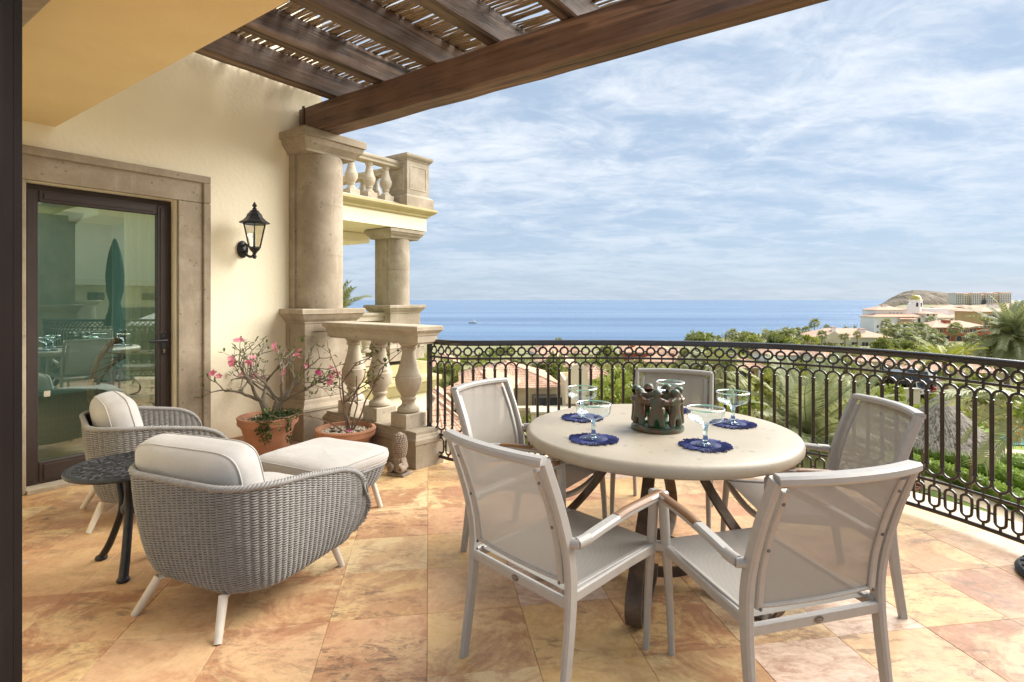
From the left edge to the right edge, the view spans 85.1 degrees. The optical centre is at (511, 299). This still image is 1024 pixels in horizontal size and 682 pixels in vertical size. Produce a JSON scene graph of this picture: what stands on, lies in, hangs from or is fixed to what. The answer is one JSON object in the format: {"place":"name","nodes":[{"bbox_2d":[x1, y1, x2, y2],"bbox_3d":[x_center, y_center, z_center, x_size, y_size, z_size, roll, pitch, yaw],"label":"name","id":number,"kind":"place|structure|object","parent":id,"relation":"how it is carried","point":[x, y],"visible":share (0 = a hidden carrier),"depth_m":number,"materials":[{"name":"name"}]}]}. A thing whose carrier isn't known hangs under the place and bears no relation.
{"place":"outdoors","nodes":[
{"label":"outdoors","id":0,"kind":"place"},
{"bbox_2d":[287,0,1023,299],"label":"sky","id":1,"kind":"structure","parent":0,"point":[831,149],"materials":[{"name":"blue"}]},
{"bbox_2d":[347,300,1020,340],"bbox_3d":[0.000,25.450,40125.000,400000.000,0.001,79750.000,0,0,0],"label":"sea","id":2,"kind":"structure","parent":0,"point":[676,320],"depth_m":806.82,"materials":[{"name":"liquid"}]},
{"bbox_2d":[360,304,1023,443],"bbox_3d":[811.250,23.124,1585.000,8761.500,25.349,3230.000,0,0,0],"label":"ground","id":3,"kind":"structure","parent":0,"point":[468,351],"depth_m":185.77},
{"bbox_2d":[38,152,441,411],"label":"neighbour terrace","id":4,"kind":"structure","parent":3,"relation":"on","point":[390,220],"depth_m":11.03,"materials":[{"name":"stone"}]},
{"bbox_2d":[343,280,372,321],"bbox_3d":[-7.518,6.259,23.922,3.708,14.382,3.769,0,0,0],"label":"palm tree","id":5,"kind":"object","parent":3,"relation":"on","point":[345,301],"visible":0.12,"depth_m":23.93,"materials":[{"name":"green plant"}]},
{"bbox_2d":[426,391,461,452],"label":"tiled house","id":6,"kind":"structure","parent":3,"relation":"on","point":[457,426],"depth_m":34.66,"materials":[{"name":"tile"}]},
{"bbox_2d":[432,386,455,409],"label":"tiled house","id":7,"kind":"structure","parent":3,"relation":"on","point":[441,397],"depth_m":44.77,"materials":[{"name":"ceramic"}]},
{"bbox_2d":[432,358,464,388],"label":"tree","id":8,"kind":"object","parent":3,"relation":"on","point":[456,367],"visible":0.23,"depth_m":69.28,"materials":[{"name":"green plant"}]},
{"bbox_2d":[442,367,520,414],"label":"tiled house","id":9,"kind":"structure","parent":3,"relation":"on","point":[488,374],"depth_m":52.61,"materials":[{"name":"paint"}]},
{"bbox_2d":[458,360,561,416],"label":"tiled house","id":10,"kind":"structure","parent":3,"relation":"on","point":[521,368],"depth_m":56.38,"materials":[{"name":"paint"}]},
{"bbox_2d":[532,351,567,378],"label":"tree","id":11,"kind":"object","parent":3,"relation":"on","point":[553,367],"visible":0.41,"depth_m":83.07,"materials":[{"name":"green plant"}]},
{"bbox_2d":[528,351,573,369],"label":"tiled house","id":12,"kind":"structure","parent":3,"relation":"on","point":[566,360],"depth_m":90.19,"materials":[{"name":"ceramic"}]},
{"bbox_2d":[527,345,586,355],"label":"tiled house","id":13,"kind":"structure","parent":3,"relation":"on","point":[542,351],"depth_m":152.20,"materials":[{"name":"ceramic"}]},
{"bbox_2d":[530,364,588,420],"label":"gable house","id":14,"kind":"structure","parent":3,"relation":"on","point":[564,384],"depth_m":49.25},
{"bbox_2d":[585,363,609,379],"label":"tiled house","id":15,"kind":"structure","parent":3,"relation":"on","point":[595,371],"depth_m":66.69,"materials":[{"name":"paint"}]},
{"bbox_2d":[585,378,620,404],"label":"tree","id":16,"kind":"object","parent":3,"relation":"on","point":[606,392],"visible":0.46,"depth_m":49.69,"materials":[{"name":"green plant"}]},
{"bbox_2d":[592,345,622,366],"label":"tree","id":17,"kind":"object","parent":3,"relation":"on","point":[606,350],"visible":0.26,"depth_m":108.66,"materials":[{"name":"green plant"}]},
{"bbox_2d":[597,369,640,403],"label":"tree","id":18,"kind":"object","parent":3,"relation":"on","point":[617,385],"visible":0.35,"depth_m":51.45,"materials":[{"name":"green plant"}]},
{"bbox_2d":[620,359,654,372],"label":"tree","id":19,"kind":"object","parent":3,"relation":"on","point":[631,367],"visible":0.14,"depth_m":88.08,"materials":[{"name":"green plant"}]},
{"bbox_2d":[619,346,677,364],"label":"orange villa","id":20,"kind":"object","parent":3,"relation":"on","point":[651,351],"visible":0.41,"depth_m":120.12,"materials":[{"name":"ceramic"}]},
{"bbox_2d":[683,329,713,349],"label":"shrub","id":21,"kind":"object","parent":3,"relation":"on","point":[697,337],"visible":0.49,"depth_m":156.08,"materials":[{"name":"green plant"}]},
{"bbox_2d":[675,347,747,409],"bbox_3d":[14.558,6.863,39.803,5.343,7.775,5.767,0,0,-5],"label":"palm tree","id":22,"kind":"object","parent":3,"relation":"on","point":[719,385],"visible":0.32,"depth_m":39.02,"materials":[{"name":"green plant"}]},
{"bbox_2d":[416,341,1023,444],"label":"ground cover","id":23,"kind":"object","parent":3,"relation":"on","point":[983,407],"visible":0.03,"depth_m":57.58,"materials":[{"name":"green plant"}]},
{"bbox_2d":[898,382,932,397],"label":"parked car","id":24,"kind":"object","parent":23,"relation":"on","point":[919,385],"visible":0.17,"depth_m":57.14,"materials":[{"name":"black metal"}]},
{"bbox_2d":[417,342,1023,433],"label":"greenery","id":25,"kind":"object","parent":3,"relation":"on","point":[895,358],"visible":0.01,"depth_m":82.32,"materials":[{"name":"green plant"}]},
{"bbox_2d":[713,355,766,380],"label":"house","id":26,"kind":"structure","parent":3,"relation":"on","point":[755,371],"depth_m":75.92,"materials":[{"name":"ceramic"}]},
{"bbox_2d":[738,333,763,357],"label":"tree","id":27,"kind":"object","parent":3,"relation":"on","point":[755,338],"visible":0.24,"depth_m":138.57,"materials":[{"name":"green plant"}]},
{"bbox_2d":[729,393,776,415],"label":"tree","id":28,"kind":"object","parent":3,"relation":"on","point":[741,408],"visible":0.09,"depth_m":40.33,"materials":[{"name":"green plant"}]},
{"bbox_2d":[743,396,776,411],"bbox_3d":[15.713,7.904,34.145,3.296,4.064,2.648,0,0,-35],"label":"tree","id":29,"kind":"object","parent":3,"relation":"on","point":[755,405],"visible":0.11,"depth_m":34.24,"materials":[{"name":"green plant"}]},
{"bbox_2d":[745,408,782,424],"bbox_3d":[12.186,6.562,26.244,3.715,3.195,3.320,0,0,-43],"label":"shrub","id":30,"kind":"object","parent":3,"relation":"on","point":[757,416],"visible":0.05,"depth_m":25.96,"materials":[{"name":"green plant"}]},
{"bbox_2d":[748,349,802,364],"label":"tiled house","id":31,"kind":"structure","parent":3,"relation":"on","point":[793,356],"depth_m":113.93,"materials":[{"name":"ceramic"}]},
{"bbox_2d":[752,367,809,408],"bbox_3d":[15.027,6.350,30.271,3.463,5.275,4.319,0,0,2],"label":"tree","id":32,"kind":"object","parent":3,"relation":"on","point":[767,379],"visible":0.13,"depth_m":30.87,"materials":[{"name":"green plant"}]},
{"bbox_2d":[765,331,799,343],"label":"shrub","id":33,"kind":"object","parent":3,"relation":"on","point":[779,339],"visible":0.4,"depth_m":173.94,"materials":[{"name":"green plant"}]},
{"bbox_2d":[800,334,820,344],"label":"shrub","id":34,"kind":"object","parent":3,"relation":"on","point":[808,338],"visible":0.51,"depth_m":172.84,"materials":[{"name":"green plant"}]},
{"bbox_2d":[717,341,919,468],"bbox_3d":[11.021,6.522,20.762,7.468,9.857,6.782,0,0,-45],"label":"palm tree","id":35,"kind":"object","parent":3,"relation":"on","point":[833,378],"visible":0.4,"depth_m":20.57,"materials":[{"name":"green plant"}]},
{"bbox_2d":[799,351,840,362],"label":"tiled house","id":36,"kind":"structure","parent":3,"relation":"on","point":[807,356],"depth_m":107.98,"materials":[{"name":"ceramic"}]},
{"bbox_2d":[798,327,891,345],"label":"cream villa","id":37,"kind":"object","parent":3,"relation":"on","point":[867,338],"visible":0.32,"depth_m":205.44,"materials":[{"name":"paint"}]},
{"bbox_2d":[804,372,904,419],"bbox_3d":[16.440,7.454,27.362,4.768,7.992,4.675,0,0,14],"label":"palm tree","id":38,"kind":"object","parent":3,"relation":"on","point":[861,387],"visible":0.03,"depth_m":27.30,"materials":[{"name":"green plant"}]},
{"bbox_2d":[841,368,888,391],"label":"shrub","id":39,"kind":"object","parent":3,"relation":"on","point":[866,373],"visible":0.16,"depth_m":59.50,"materials":[{"name":"green plant"}]},
{"bbox_2d":[839,353,898,371],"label":"tiled house","id":40,"kind":"structure","parent":3,"relation":"on","point":[874,362],"depth_m":96.00,"materials":[{"name":"ceramic"}]},
{"bbox_2d":[869,334,895,349],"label":"tree","id":41,"kind":"object","parent":3,"relation":"on","point":[884,342],"visible":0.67,"depth_m":139.09,"materials":[{"name":"green plant"}]},
{"bbox_2d":[880,326,898,336],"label":"tree","id":42,"kind":"object","parent":3,"relation":"on","point":[890,330],"visible":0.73,"depth_m":216.55,"materials":[{"name":"green plant"}]},
{"bbox_2d":[871,384,922,408],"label":"tree","id":43,"kind":"object","parent":3,"relation":"on","point":[889,390],"visible":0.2,"depth_m":46.25,"materials":[{"name":"green plant"}]},
{"bbox_2d":[899,388,920,404],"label":"garden wall","id":44,"kind":"structure","parent":3,"relation":"on","point":[916,396],"depth_m":50.00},
{"bbox_2d":[900,339,920,348],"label":"tree","id":45,"kind":"object","parent":3,"relation":"on","point":[906,344],"visible":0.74,"depth_m":158.98,"materials":[{"name":"green plant"}]},
{"bbox_2d":[860,294,961,332],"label":"white hotel","id":46,"kind":"structure","parent":3,"relation":"on","point":[914,310],"depth_m":305.00,"materials":[{"name":"concrete"}]},
{"bbox_2d":[903,331,920,342],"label":"palm tree","id":47,"kind":"object","parent":3,"relation":"on","point":[912,339],"visible":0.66,"depth_m":184.73,"materials":[{"name":"green plant"}]},
{"bbox_2d":[886,359,941,370],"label":"tiled house","id":48,"kind":"structure","parent":3,"relation":"on","point":[934,367],"depth_m":76.34,"materials":[{"name":"ceramic"}]},
{"bbox_2d":[925,333,948,346],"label":"palm tree","id":49,"kind":"object","parent":3,"relation":"on","point":[939,336],"visible":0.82,"depth_m":179.20,"materials":[{"name":"green plant"}]},
{"bbox_2d":[909,335,988,400],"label":"palm tree","id":50,"kind":"object","parent":3,"relation":"on","point":[950,350],"visible":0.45,"depth_m":51.99,"materials":[{"name":"green plant"}]},
{"bbox_2d":[913,319,989,340],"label":"red hotel wing","id":51,"kind":"structure","parent":3,"relation":"on","point":[941,325],"depth_m":235.00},
{"bbox_2d":[946,321,965,341],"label":"palm tree","id":52,"kind":"object","parent":3,"relation":"on","point":[954,330],"visible":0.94,"depth_m":224.33,"materials":[{"name":"green plant"}]},
{"bbox_2d":[962,332,980,344],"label":"palm tree","id":53,"kind":"object","parent":3,"relation":"on","point":[968,337],"visible":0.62,"depth_m":189.76,"materials":[{"name":"green plant"}]},
{"bbox_2d":[923,380,1023,476],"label":"palm tree","id":54,"kind":"object","parent":3,"relation":"on","point":[982,456],"visible":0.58,"depth_m":13.32,"materials":[{"name":"green plant"}]},
{"bbox_2d":[956,372,994,400],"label":"tree","id":55,"kind":"object","parent":3,"relation":"on","point":[991,380],"visible":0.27,"depth_m":59.37,"materials":[{"name":"green plant"}]},
{"bbox_2d":[947,363,1018,386],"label":"tiled house","id":56,"kind":"structure","parent":3,"relation":"on","point":[998,375],"depth_m":70.20,"materials":[{"name":"paint"}]},
{"bbox_2d":[955,304,1020,332],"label":"ochre hotel wing","id":57,"kind":"structure","parent":3,"relation":"on","point":[960,315],"depth_m":267.80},
{"bbox_2d":[963,296,1023,389],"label":"palm tree","id":58,"kind":"object","parent":3,"relation":"on","point":[1004,339],"visible":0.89,"depth_m":61.09,"materials":[{"name":"green plant"}]},
{"bbox_2d":[883,369,912,387],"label":"parked car","id":59,"kind":"object","parent":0,"point":[888,381],"visible":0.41,"depth_m":57.30,"materials":[{"name":"black metal"}]},
{"bbox_2d":[882,290,947,306],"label":"cape hill","id":60,"kind":"structure","parent":0,"point":[931,298],"depth_m":1471.83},
{"bbox_2d":[907,368,940,383],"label":"parked car","id":61,"kind":"object","parent":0,"point":[925,380],"visible":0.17,"depth_m":57.37,"materials":[{"name":"black metal"}]},
{"bbox_2d":[916,425,1023,515],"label":"lawn","id":62,"kind":"structure","parent":0,"point":[934,493],"depth_m":30.42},
{"bbox_2d":[914,395,1005,495],"bbox_3d":[23.777,7.964,30.993,5.540,5.372,5.533,0,0,0],"label":"thatched hut","id":63,"kind":"object","parent":62,"relation":"on","point":[950,427],"visible":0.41,"depth_m":29.62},
{"bbox_2d":[914,453,1023,513],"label":"hedge","id":64,"kind":"object","parent":62,"relation":"on","point":[934,467],"visible":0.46,"depth_m":30.23,"materials":[{"name":"green plant"}]},
{"bbox_2d":[914,446,1023,490],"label":"hedge","id":65,"kind":"object","parent":62,"relation":"on","point":[1017,476],"visible":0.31,"depth_m":32.67,"materials":[{"name":"green plant"}]},
{"bbox_2d":[916,477,1021,521],"bbox_3d":[23.083,10.370,29.133,3.530,0.001,9.485,0,0,0],"label":"garden bed","id":66,"kind":"object","parent":62,"relation":"on","point":[1000,512],"visible":0.29,"depth_m":29.11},
{"bbox_2d":[1000,452,1023,468],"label":"hedge","id":67,"kind":"object","parent":62,"relation":"on","point":[1017,460],"visible":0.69,"depth_m":34.40,"materials":[{"name":"green plant"}]},
{"bbox_2d":[1012,397,1023,447],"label":"flowering tree","id":68,"kind":"object","parent":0,"point":[1018,412],"visible":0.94,"depth_m":11.11,"materials":[{"name":"green plant"}]},
{"bbox_3d":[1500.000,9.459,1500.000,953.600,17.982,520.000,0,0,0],"label":"sandy ridge","id":69,"kind":"structure","parent":0,"visible":0},
{"bbox_2d":[948,292,1011,304],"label":"ridge hotel","id":70,"kind":"structure","parent":69,"relation":"on","point":[971,298],"depth_m":1330.00,"materials":[{"name":"concrete"}]},
{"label":"terrace podium","id":71,"kind":"structure","parent":0,"visible":0},
{"bbox_2d":[22,440,1023,681],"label":"terrace floor","id":72,"kind":"structure","parent":71,"relation":"on","point":[386,603],"depth_m":2.55,"materials":[{"name":"tile"}]},
{"bbox_2d":[0,0,21,681],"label":"sliding door frame","id":73,"kind":"object","parent":72,"relation":"on","point":[10,340],"visible":1,"depth_m":1.39,"materials":[{"name":"brown metal"}]},
{"bbox_2d":[38,213,125,460],"bbox_3d":[-6.298,0.085,5.258,5.015,2.770,5.998,0,0,36],"label":"room","id":74,"kind":"object","parent":72,"relation":"on","point":[81,301],"visible":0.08,"depth_m":8.61,"materials":[{"name":"green"}]},
{"bbox_2d":[87,330,154,406],"bbox_3d":[-3.506,0.825,5.423,0.840,1.227,1.129,0,0,36],"label":"rattan basket chair","id":75,"kind":"object","parent":74,"relation":"on","point":[117,376],"visible":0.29,"depth_m":5.17,"materials":[{"name":"wicker"}]},
{"bbox_2d":[124,212,154,404],"bbox_3d":[-3.245,0.085,5.443,0.093,2.670,0.959,0,0,36],"label":"sheer curtain","id":76,"kind":"object","parent":74,"relation":"hanging from","point":[139,249],"visible":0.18,"depth_m":5.18,"materials":[{"name":"beige fabric"}]},
{"bbox_2d":[61,451,134,583],"bbox_3d":[-2.090,1.174,3.060,0.599,0.553,0.599,0,0,-20],"label":"side table","id":77,"kind":"object","parent":72,"relation":"on","point":[112,469],"visible":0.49,"depth_m":2.98,"materials":[{"name":"black metal"}]},
{"bbox_2d":[79,391,227,533],"bbox_3d":[-2.505,1.053,3.925,0.841,0.812,0.904,0,0,-41],"label":"wicker armchair","id":78,"kind":"object","parent":72,"relation":"on","point":[114,422],"visible":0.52,"depth_m":3.57,"materials":[{"name":"wicker"}]},
{"bbox_2d":[22,3,321,495],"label":"house wall","id":79,"kind":"structure","parent":72,"relation":"on","point":[193,139],"depth_m":5.18,"materials":[{"name":"paint"}]},
{"bbox_2d":[26,183,170,485],"bbox_3d":[-3.392,0.263,4.638,0.160,2.312,1.053,0,0,36],"label":"glass door","id":80,"kind":"structure","parent":79,"relation":"attached to","point":[43,471],"depth_m":4.45,"materials":[{"name":"brown metal"}]},
{"bbox_2d":[22,0,288,126],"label":"ceiling","id":81,"kind":"structure","parent":79,"relation":"attached to","point":[79,56],"depth_m":2.90,"materials":[{"name":"paint"}]},
{"bbox_2d":[237,202,269,258],"bbox_3d":[-2.524,-0.670,5.412,0.366,0.550,0.237,0,0,36],"label":"wall lantern","id":82,"kind":"object","parent":79,"relation":"attached to","point":[254,217],"depth_m":5.37,"materials":[{"name":"black metal"}]},
{"bbox_2d":[128,433,371,644],"bbox_3d":[-1.328,1.053,2.819,0.905,0.812,0.841,0,0,24],"label":"wicker armchair","id":83,"kind":"object","parent":72,"relation":"on","point":[226,518],"visible":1,"depth_m":2.48,"materials":[{"name":"wicker"}]},
{"bbox_2d":[194,336,345,455],"bbox_3d":[-2.222,0.890,5.193,1.386,1.120,0.852,0,0,0],"label":"desert rose","id":84,"kind":"object","parent":72,"relation":"on","point":[253,426],"visible":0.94,"depth_m":5.11,"materials":[{"name":"plant"}]},
{"bbox_2d":[279,125,366,441],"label":"stone column","id":85,"kind":"structure","parent":72,"relation":"on","point":[318,158],"depth_m":5.87,"materials":[{"name":"stone"}]},
{"bbox_2d":[195,0,828,134],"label":"pergola","id":86,"kind":"object","parent":85,"relation":"on","point":[508,53],"visible":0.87,"depth_m":4.50,"materials":[{"name":"brown wood"}]},
{"bbox_2d":[259,437,388,507],"bbox_3d":[-1.285,1.229,3.801,0.701,0.452,0.663,0,0,27],"label":"ottoman","id":87,"kind":"object","parent":72,"relation":"on","point":[368,461],"visible":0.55,"depth_m":3.69,"materials":[{"name":"fabric"}]},
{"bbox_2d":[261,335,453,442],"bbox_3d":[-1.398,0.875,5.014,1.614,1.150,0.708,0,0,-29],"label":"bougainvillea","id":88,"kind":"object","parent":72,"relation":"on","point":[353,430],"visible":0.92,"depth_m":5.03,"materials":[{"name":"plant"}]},
{"bbox_2d":[322,321,444,469],"bbox_3d":[-1.291,0.839,5.376,1.563,1.221,0.330,0,0,42],"label":"balustrade","id":89,"kind":"object","parent":72,"relation":"on","point":[407,418],"visible":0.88,"depth_m":5.05,"materials":[{"name":"stone"}]},
{"bbox_2d":[386,432,412,477],"bbox_3d":[-0.937,1.274,4.637,0.170,0.352,0.148,0,0,25],"label":"pineapple finial","id":90,"kind":"object","parent":72,"relation":"on","point":[397,466],"visible":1,"depth_m":4.59,"materials":[{"name":"stone"}]},
{"bbox_2d":[450,377,606,551],"bbox_3d":[0.079,0.982,3.301,0.793,0.942,0.632,0,0,34],"label":"dining chair","id":91,"kind":"object","parent":72,"relation":"on","point":[487,410],"visible":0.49,"depth_m":3.41,"materials":[{"name":"fabric"}]},
{"bbox_2d":[443,429,674,681],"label":"dining chair","id":92,"kind":"object","parent":72,"relation":"on","point":[520,514],"visible":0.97,"depth_m":2.07,"materials":[{"name":"metal"}]},
{"bbox_2d":[610,368,713,528],"bbox_3d":[1.059,0.982,3.797,0.632,0.942,0.793,0,0,24],"label":"dining chair","id":93,"kind":"object","parent":72,"relation":"on","point":[695,389],"visible":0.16,"depth_m":4.03,"materials":[{"name":"metal"}]},
{"bbox_2d":[527,404,805,628],"bbox_3d":[0.800,1.076,3.060,1.440,0.752,1.440,0,0,0],"label":"dining table","id":94,"kind":"object","parent":72,"relation":"on","point":[764,448],"visible":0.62,"depth_m":2.66,"materials":[{"name":"beige stone"}]},
{"bbox_2d":[561,412,602,422],"bbox_3d":[0.415,0.692,3.289,0.253,0.017,0.254,0,0,-4],"label":"coaster","id":95,"kind":"object","parent":94,"relation":"on","point":[569,417],"visible":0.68,"depth_m":3.26,"materials":[{"name":"blue fabric"}]},
{"bbox_2d":[567,385,597,418],"bbox_3d":[0.415,0.604,3.290,0.182,0.177,0.182,0,0,-6],"label":"margarita glass","id":96,"kind":"object","parent":95,"relation":"on","point":[582,412],"visible":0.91,"depth_m":3.28,"materials":[{"name":"teal"}]},
{"bbox_2d":[569,432,618,445],"bbox_3d":[0.407,0.692,2.785,0.251,0.017,0.248,0,0,-5],"label":"coaster","id":97,"kind":"object","parent":94,"relation":"on","point":[580,439],"visible":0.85,"depth_m":2.75,"materials":[{"name":"blue fabric"}]},
{"bbox_2d":[575,400,611,439],"bbox_3d":[0.407,0.604,2.785,0.182,0.177,0.182,0,0,-24],"label":"margarita glass","id":98,"kind":"object","parent":97,"relation":"on","point":[593,436],"visible":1,"depth_m":2.77,"materials":[{"name":"teal"}]},
{"bbox_2d":[630,383,684,434],"bbox_3d":[0.789,0.584,3.029,0.287,0.231,0.290,0,0,0],"label":"candle holder","id":99,"kind":"object","parent":94,"relation":"on","point":[670,401],"visible":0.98,"depth_m":2.94,"materials":[{"name":"grey ceramic"}]},
{"bbox_2d":[647,407,667,427],"bbox_3d":[0.790,0.632,3.030,0.112,0.112,0.112,0,0,0],"label":"candle","id":100,"kind":"object","parent":99,"relation":"in","point":[665,417],"visible":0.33,"depth_m":3.00,"materials":[{"name":"green glass"}]},
{"bbox_2d":[678,438,733,452],"bbox_3d":[0.922,0.692,2.663,0.245,0.017,0.251,0,0,-27],"label":"coaster","id":101,"kind":"object","parent":94,"relation":"on","point":[690,444],"visible":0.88,"depth_m":2.63,"materials":[{"name":"blue fabric"}]},
{"bbox_2d":[686,404,725,446],"bbox_3d":[0.925,0.604,2.665,0.182,0.177,0.182,0,0,-18],"label":"margarita glass","id":102,"kind":"object","parent":101,"relation":"on","point":[705,442],"visible":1,"depth_m":2.65,"materials":[{"name":"teal"}]},
{"bbox_2d":[709,418,757,428],"bbox_3d":[1.240,0.692,3.131,0.251,0.017,0.248,0,0,-16],"label":"coaster","id":103,"kind":"object","parent":94,"relation":"on","point":[746,424],"visible":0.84,"depth_m":3.09,"materials":[{"name":"blue fabric"}]},
{"bbox_2d":[716,389,749,424],"bbox_3d":[1.240,0.604,3.130,0.182,0.177,0.182,0,0,42],"label":"margarita glass","id":104,"kind":"object","parent":103,"relation":"on","point":[732,421],"visible":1,"depth_m":3.12,"materials":[{"name":"teal"}]},
{"bbox_2d":[427,339,1023,544],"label":"iron railing","id":105,"kind":"object","parent":72,"relation":"on","point":[1018,365],"visible":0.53,"depth_m":4.26,"materials":[{"name":"metal"}]},
{"bbox_2d":[533,453,1023,537],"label":"terrace kerb","id":106,"kind":"structure","parent":72,"relation":"attached to","point":[983,516],"depth_m":3.88,"materials":[{"name":"stone"}]},
{"bbox_2d":[643,460,922,681],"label":"dining chair","id":107,"kind":"object","parent":72,"relation":"on","point":[807,539],"visible":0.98,"depth_m":1.79,"materials":[{"name":"metal"}]},
{"bbox_2d":[720,393,925,618],"bbox_3d":[1.548,0.982,2.825,0.793,0.942,0.632,0,0,3],"label":"dining chair","id":108,"kind":"object","parent":72,"relation":"on","point":[871,431],"visible":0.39,"depth_m":2.85,"materials":[{"name":"fabric"}]},
{"bbox_2d":[1014,555,1023,577],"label":"base","id":109,"kind":"object","parent":72,"relation":"on","point":[1019,564],"visible":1,"depth_m":2.97,"materials":[{"name":"black metal"}]},
{"bbox_3d":[-2.880,0.057,2.658,2.400,2.784,0.160,0,0,36],"label":"front wall","id":110,"kind":"object","parent":72,"relation":"on","visible":0},
{"bbox_2d":[22,0,50,26],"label":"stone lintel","id":111,"kind":"structure","parent":110,"relation":"attached to","point":[31,9],"depth_m":2.16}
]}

